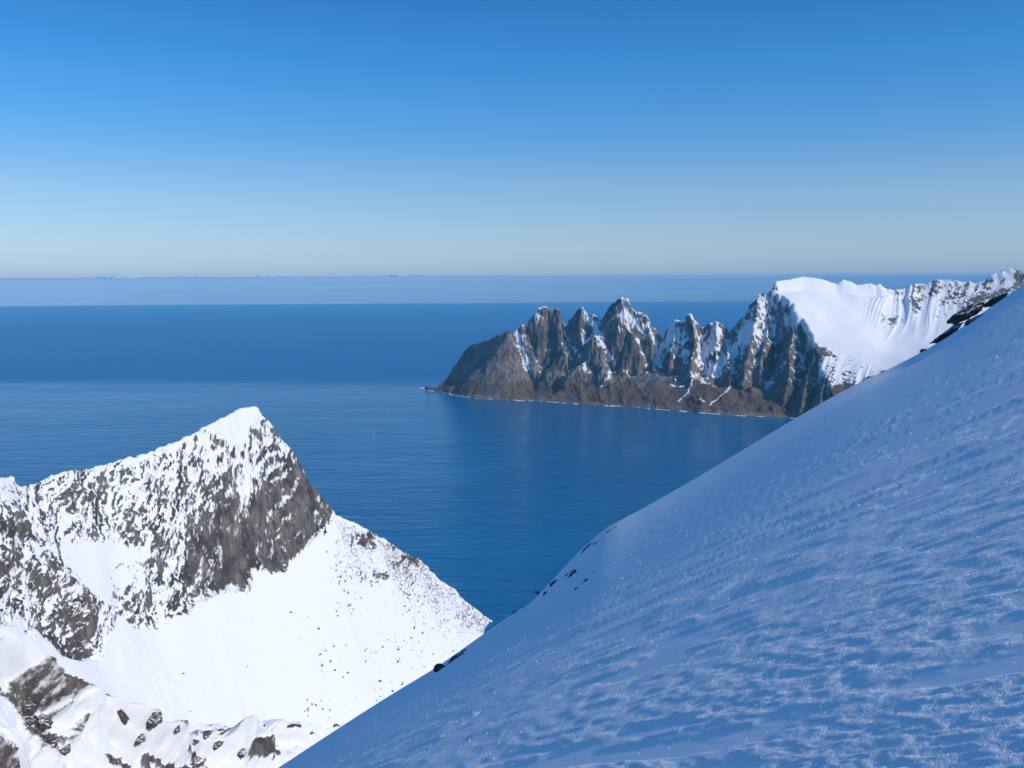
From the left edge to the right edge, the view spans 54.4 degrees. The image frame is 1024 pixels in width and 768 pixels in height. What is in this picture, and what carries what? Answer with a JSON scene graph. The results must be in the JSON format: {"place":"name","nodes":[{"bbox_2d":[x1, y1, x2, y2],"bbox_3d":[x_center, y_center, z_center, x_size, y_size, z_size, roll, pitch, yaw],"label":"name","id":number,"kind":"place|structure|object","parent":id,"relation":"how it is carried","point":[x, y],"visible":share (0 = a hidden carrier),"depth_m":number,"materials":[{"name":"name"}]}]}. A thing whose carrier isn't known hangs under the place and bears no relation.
{"place":"outdoors","nodes":[
{"label":"outdoors","id":0,"kind":"place"},
{"bbox_2d":[76,273,141,277],"bbox_3d":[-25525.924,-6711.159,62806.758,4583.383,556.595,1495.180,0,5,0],"label":"cloud","id":1,"kind":"structure","parent":0,"point":[123,275],"depth_m":62365.08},
{"bbox_2d":[0,625,345,767],"bbox_3d":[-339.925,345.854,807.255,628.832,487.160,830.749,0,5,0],"label":"mountain shoulder","id":2,"kind":"object","parent":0,"point":[91,728],"visible":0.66,"depth_m":717.17},
{"bbox_2d":[20,700,35,716],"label":"shoulder rock","id":3,"kind":"object","parent":2,"relation":"on","point":[28,707],"visible":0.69,"depth_m":659.22,"materials":[{"name":"grey stone"}]},
{"bbox_2d":[23,716,35,725],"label":"shoulder rock","id":4,"kind":"object","parent":2,"relation":"on","point":[30,720],"visible":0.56,"depth_m":629.75,"materials":[{"name":"grey stone"}]},
{"bbox_2d":[32,715,51,729],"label":"shoulder rock","id":5,"kind":"object","parent":2,"relation":"on","point":[43,722],"visible":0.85,"depth_m":667.79,"materials":[{"name":"grey stone"}]},
{"bbox_2d":[37,731,57,748],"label":"shoulder rock","id":6,"kind":"object","parent":2,"relation":"on","point":[50,738],"visible":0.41,"depth_m":639.42,"materials":[{"name":"grey stone"}]},
{"bbox_2d":[60,743,70,755],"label":"shoulder rock","id":7,"kind":"object","parent":2,"relation":"on","point":[65,750],"visible":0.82,"depth_m":680.24,"materials":[{"name":"grey stone"}]},
{"bbox_2d":[114,757,121,764],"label":"shoulder rock","id":8,"kind":"object","parent":2,"relation":"on","point":[117,761],"visible":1,"depth_m":721.07,"materials":[{"name":"grey stone"}]},
{"bbox_2d":[117,709,128,724],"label":"shoulder rock","id":9,"kind":"object","parent":2,"relation":"on","point":[124,717],"visible":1,"depth_m":738.35,"materials":[{"name":"grey stone"}]},
{"bbox_2d":[133,733,145,745],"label":"shoulder rock","id":10,"kind":"object","parent":2,"relation":"on","point":[141,738],"visible":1,"depth_m":747.59,"materials":[{"name":"grey stone"}]},
{"bbox_2d":[146,709,162,728],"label":"shoulder rock","id":11,"kind":"object","parent":2,"relation":"on","point":[154,719],"visible":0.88,"depth_m":758.27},
{"bbox_2d":[173,725,179,732],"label":"shoulder rock","id":12,"kind":"object","parent":2,"relation":"on","point":[177,729],"visible":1,"depth_m":783.06,"materials":[{"name":"grey stone"}]},
{"bbox_2d":[192,739,199,745],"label":"shoulder rock","id":13,"kind":"object","parent":2,"relation":"on","point":[195,742],"visible":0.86,"depth_m":812.82,"materials":[{"name":"grey stone"}]},
{"bbox_2d":[190,755,205,767],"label":"shoulder rock","id":14,"kind":"object","parent":2,"relation":"on","point":[197,762],"visible":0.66,"depth_m":809.53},
{"bbox_2d":[202,730,211,738],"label":"shoulder rock","id":15,"kind":"object","parent":2,"relation":"on","point":[206,734],"visible":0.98,"depth_m":830.98,"materials":[{"name":"grey stone"}]},
{"bbox_2d":[213,741,223,750],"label":"shoulder rock","id":16,"kind":"object","parent":2,"relation":"on","point":[217,745],"visible":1,"depth_m":837.42,"materials":[{"name":"grey stone"}]},
{"bbox_2d":[237,748,246,757],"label":"shoulder rock","id":17,"kind":"object","parent":2,"relation":"on","point":[242,752],"visible":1,"depth_m":854.21,"materials":[{"name":"grey stone"}]},
{"bbox_2d":[172,275,203,276],"bbox_3d":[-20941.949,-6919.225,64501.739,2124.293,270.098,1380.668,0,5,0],"label":"cloud","id":18,"kind":"structure","parent":0,"point":[187,276],"depth_m":64048.95,"materials":[{"name":"white"}]},
{"bbox_2d":[0,406,491,727],"bbox_3d":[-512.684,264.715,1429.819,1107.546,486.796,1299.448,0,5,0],"label":"mountain peak","id":19,"kind":"structure","parent":0,"point":[202,560],"depth_m":1312.42,"materials":[{"name":"white snow"}]},
{"bbox_2d":[336,524,492,657],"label":"rocks","id":20,"kind":"object","parent":19,"relation":"on","point":[356,566],"visible":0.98,"depth_m":1690.20,"materials":[{"name":"grey rock"}]},
{"bbox_2d":[252,274,280,276],"bbox_3d":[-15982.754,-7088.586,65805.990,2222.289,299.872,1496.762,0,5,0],"label":"cloud","id":21,"kind":"structure","parent":0,"point":[272,275],"depth_m":65344.81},
{"bbox_2d":[0,301,793,632],"bbox_3d":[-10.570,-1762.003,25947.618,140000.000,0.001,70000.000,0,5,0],"label":"sea","id":22,"kind":"structure","parent":0,"point":[496,511],"depth_m":4869.05,"materials":[{"name":"liquid"}]},
{"bbox_2d":[420,387,794,418],"bbox_3d":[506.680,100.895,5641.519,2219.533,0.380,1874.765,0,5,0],"label":"surf","id":23,"kind":"structure","parent":22,"relation":"on","point":[603,405],"depth_m":5407.25,"materials":[{"name":"white liquid"}]},
{"bbox_2d":[382,274,444,275],"bbox_3d":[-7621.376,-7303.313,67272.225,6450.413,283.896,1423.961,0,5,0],"label":"cloud","id":24,"kind":"structure","parent":0,"point":[407,275],"depth_m":66997.66,"materials":[{"name":"white"}]},
{"bbox_2d":[0,273,995,305],"bbox_3d":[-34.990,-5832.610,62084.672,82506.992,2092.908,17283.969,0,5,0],"label":"cloud","id":25,"kind":"structure","parent":0,"point":[343,290],"depth_m":64391.45,"materials":[{"name":"blue"}]},
{"bbox_2d":[0,0,1023,277],"label":"sky","id":26,"kind":"structure","parent":0,"point":[145,138],"materials":[{"name":"blue"}]},
{"bbox_2d":[425,287,834,417],"bbox_3d":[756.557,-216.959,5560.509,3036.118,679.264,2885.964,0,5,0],"label":"horned mountain","id":27,"kind":"structure","parent":0,"point":[622,353],"depth_m":5651.10,"materials":[{"name":"grey stone"}]},
{"bbox_2d":[279,285,1023,767],"bbox_3d":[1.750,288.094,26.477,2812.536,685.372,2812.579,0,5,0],"label":"snow slope","id":28,"kind":"structure","parent":0,"point":[601,695],"depth_m":9.97,"materials":[{"name":"white snow"}]},
{"bbox_2d":[433,663,444,671],"bbox_3d":[-4.672,18.568,65.006,0.944,0.736,0.554,-1,5,-3],"label":"rock outcrop","id":29,"kind":"object","parent":28,"relation":"on","point":[438,667],"visible":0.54,"depth_m":64.86,"materials":[{"name":"grey stone"}]},
{"bbox_2d":[447,652,463,664],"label":"rock outcrop","id":30,"kind":"object","parent":28,"relation":"on","point":[454,657],"visible":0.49,"depth_m":69.34,"materials":[{"name":"grey stone"}]},
{"bbox_2d":[569,569,576,577],"bbox_3d":[3.807,11.871,61.739,0.574,0.762,0.538,33,6,0],"label":"rock outcrop","id":31,"kind":"object","parent":28,"relation":"on","point":[573,571],"visible":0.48,"depth_m":61.65,"materials":[{"name":"grey stone"}]},
{"bbox_2d":[341,357,1023,767],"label":"frost crystals","id":32,"kind":"object","parent":28,"relation":"on","point":[781,617],"visible":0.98,"depth_m":9.00,"materials":[{"name":"white"}]},
{"bbox_2d":[929,322,963,343],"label":"rock outcrop","id":33,"kind":"object","parent":28,"relation":"on","point":[948,332],"visible":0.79,"depth_m":182.37,"materials":[{"name":"black stone"}]},
{"bbox_2d":[947,302,984,324],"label":"rock outcrop","id":34,"kind":"object","parent":28,"relation":"on","point":[967,312],"visible":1,"depth_m":180.51,"materials":[{"name":"black stone"}]},
{"bbox_2d":[964,313,984,325],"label":"rock outcrop","id":35,"kind":"object","parent":28,"relation":"on","point":[969,321],"visible":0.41,"depth_m":139.27,"materials":[{"name":"black stone"}]},
{"bbox_2d":[984,293,1007,307],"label":"rock outcrop","id":36,"kind":"object","parent":28,"relation":"on","point":[991,302],"visible":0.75,"depth_m":178.90,"materials":[{"name":"black stone"}]},
{"bbox_2d":[769,268,1023,396],"bbox_3d":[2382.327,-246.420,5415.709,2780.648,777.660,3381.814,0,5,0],"label":"snow mountain","id":37,"kind":"structure","parent":0,"point":[856,334],"depth_m":5460.68,"materials":[{"name":"white snow"}]}
]}

